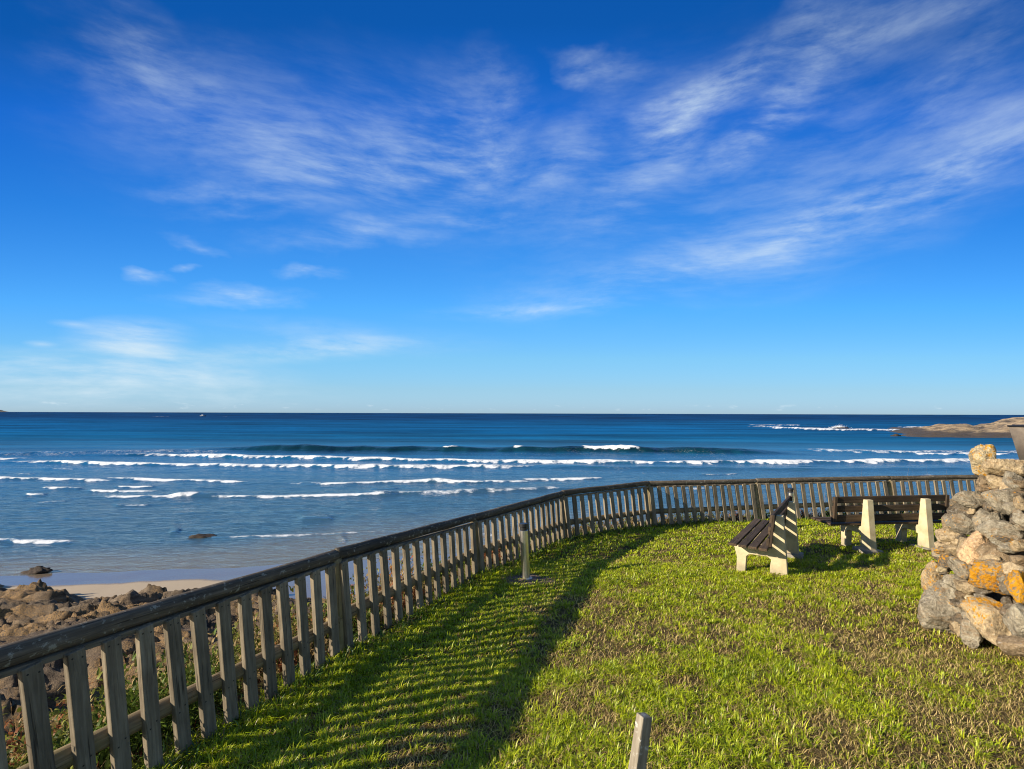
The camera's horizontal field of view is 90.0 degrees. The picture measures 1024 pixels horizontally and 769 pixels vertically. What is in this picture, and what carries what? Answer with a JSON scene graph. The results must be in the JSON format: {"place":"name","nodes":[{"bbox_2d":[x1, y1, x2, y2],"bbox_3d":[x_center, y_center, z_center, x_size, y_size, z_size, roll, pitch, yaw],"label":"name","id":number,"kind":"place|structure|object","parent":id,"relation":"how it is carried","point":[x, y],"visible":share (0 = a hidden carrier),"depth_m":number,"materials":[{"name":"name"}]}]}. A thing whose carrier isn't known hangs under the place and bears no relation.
{"place":"outdoors","nodes":[
{"label":"outdoors","id":0,"kind":"place"},
{"bbox_2d":[0,553,456,599],"bbox_3d":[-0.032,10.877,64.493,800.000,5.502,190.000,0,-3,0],"label":"beach","id":1,"kind":"structure","parent":0,"point":[86,586],"depth_m":21.33,"materials":[{"name":"beige sand"}]},
{"bbox_2d":[21,566,52,574],"bbox_3d":[-20.726,8.151,22.315,1.387,0.422,0.546,0,-3,0],"label":"rock","id":2,"kind":"object","parent":1,"relation":"on","point":[38,570],"visible":0.85,"depth_m":22.26,"materials":[{"name":"stone"}]},
{"bbox_2d":[0,579,326,753],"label":"rock shelf","id":3,"kind":"object","parent":1,"relation":"on","point":[38,607],"visible":0.21,"depth_m":14.47,"materials":[{"name":"brown stone"}]},
{"bbox_2d":[0,412,1023,575],"bbox_3d":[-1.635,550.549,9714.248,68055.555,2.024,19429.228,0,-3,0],"label":"sea","id":4,"kind":"structure","parent":0,"point":[92,492],"depth_m":64.29,"materials":[{"name":"blue liquid"}]},
{"bbox_2d":[189,534,216,537],"bbox_3d":[-17.458,8.719,28.965,2.333,0.526,1.050,0,-3,0],"label":"rock","id":5,"kind":"object","parent":4,"relation":"in","point":[201,535],"visible":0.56,"depth_m":28.78,"materials":[{"name":"stone"}]},
{"bbox_2d":[0,0,1023,414],"label":"sky","id":6,"kind":"structure","parent":0,"point":[220,206],"materials":[{"name":"blue"}]},
{"bbox_2d":[97,510,1023,768],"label":"ground","id":7,"kind":"structure","parent":0,"point":[770,686],"depth_m":4.08,"materials":[{"name":"green plant"}]},
{"bbox_2d":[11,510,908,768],"bbox_3d":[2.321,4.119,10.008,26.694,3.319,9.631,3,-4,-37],"label":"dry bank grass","id":8,"kind":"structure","parent":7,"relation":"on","point":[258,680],"depth_m":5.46,"materials":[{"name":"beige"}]},
{"bbox_2d":[2,507,943,768],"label":"scrub","id":9,"kind":"object","parent":7,"relation":"on","point":[61,737],"visible":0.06,"depth_m":3.98,"materials":[{"name":"green plant"}]},
{"bbox_2d":[0,475,978,768],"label":"picket fence","id":10,"kind":"object","parent":7,"relation":"on","point":[26,659],"visible":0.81,"depth_m":3.96,"materials":[{"name":"brown wood"}]},
{"bbox_2d":[501,573,556,585],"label":"bare ground","id":11,"kind":"structure","parent":7,"relation":"on","point":[532,575],"depth_m":6.90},
{"bbox_2d":[519,522,531,579],"bbox_3d":[0.174,2.291,6.957,0.170,0.800,0.170,-3,-3,0],"label":"bollard light","id":12,"kind":"object","parent":11,"relation":"on","point":[525,564],"visible":0.9,"depth_m":6.91,"materials":[{"name":"metal"}]},
{"bbox_2d":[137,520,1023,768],"bbox_3d":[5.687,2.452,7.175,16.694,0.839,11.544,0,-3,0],"label":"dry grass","id":13,"kind":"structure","parent":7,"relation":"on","point":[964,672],"depth_m":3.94,"materials":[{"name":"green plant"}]},
{"bbox_2d":[628,712,651,768],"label":"stake","id":14,"kind":"object","parent":7,"relation":"on","point":[640,744],"visible":1,"depth_m":2.09,"materials":[{"name":"grey wood"}]},
{"bbox_2d":[728,495,803,574],"bbox_3d":[3.832,2.238,7.625,0.732,0.940,2.000,-2,-4,35],"label":"bench","id":15,"kind":"object","parent":7,"relation":"on","point":[778,546],"visible":0.91,"depth_m":7.16,"materials":[{"name":"beige paint"}]},
{"bbox_2d":[787,488,797,527],"bbox_3d":[5.808,2.590,10.624,0.170,0.880,0.170,-3,-3,0],"label":"bollard light","id":16,"kind":"object","parent":7,"relation":"on","point":[790,492],"visible":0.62,"depth_m":10.60,"materials":[{"name":"metal"}]},
{"bbox_2d":[811,495,949,553],"bbox_3d":[6.252,2.316,8.622,2.100,0.940,0.732,1,-3,-7],"label":"bench","id":17,"kind":"object","parent":7,"relation":"on","point":[920,523],"visible":0.92,"depth_m":8.46,"materials":[{"name":"beige paint"}]},
{"bbox_2d":[917,444,1023,657],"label":"stone wall","id":18,"kind":"structure","parent":7,"relation":"on","point":[975,600],"depth_m":4.65,"materials":[{"name":"beige stone"}]},
{"bbox_2d":[1007,424,1023,459],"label":"planter","id":19,"kind":"object","parent":18,"relation":"on","point":[1017,432],"visible":0.93,"depth_m":6.24,"materials":[{"name":"grey concrete"}]},
{"bbox_2d":[889,417,1023,437],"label":"headland","id":20,"kind":"structure","parent":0,"point":[998,429],"depth_m":171.89,"materials":[{"name":"stone"}]}
]}

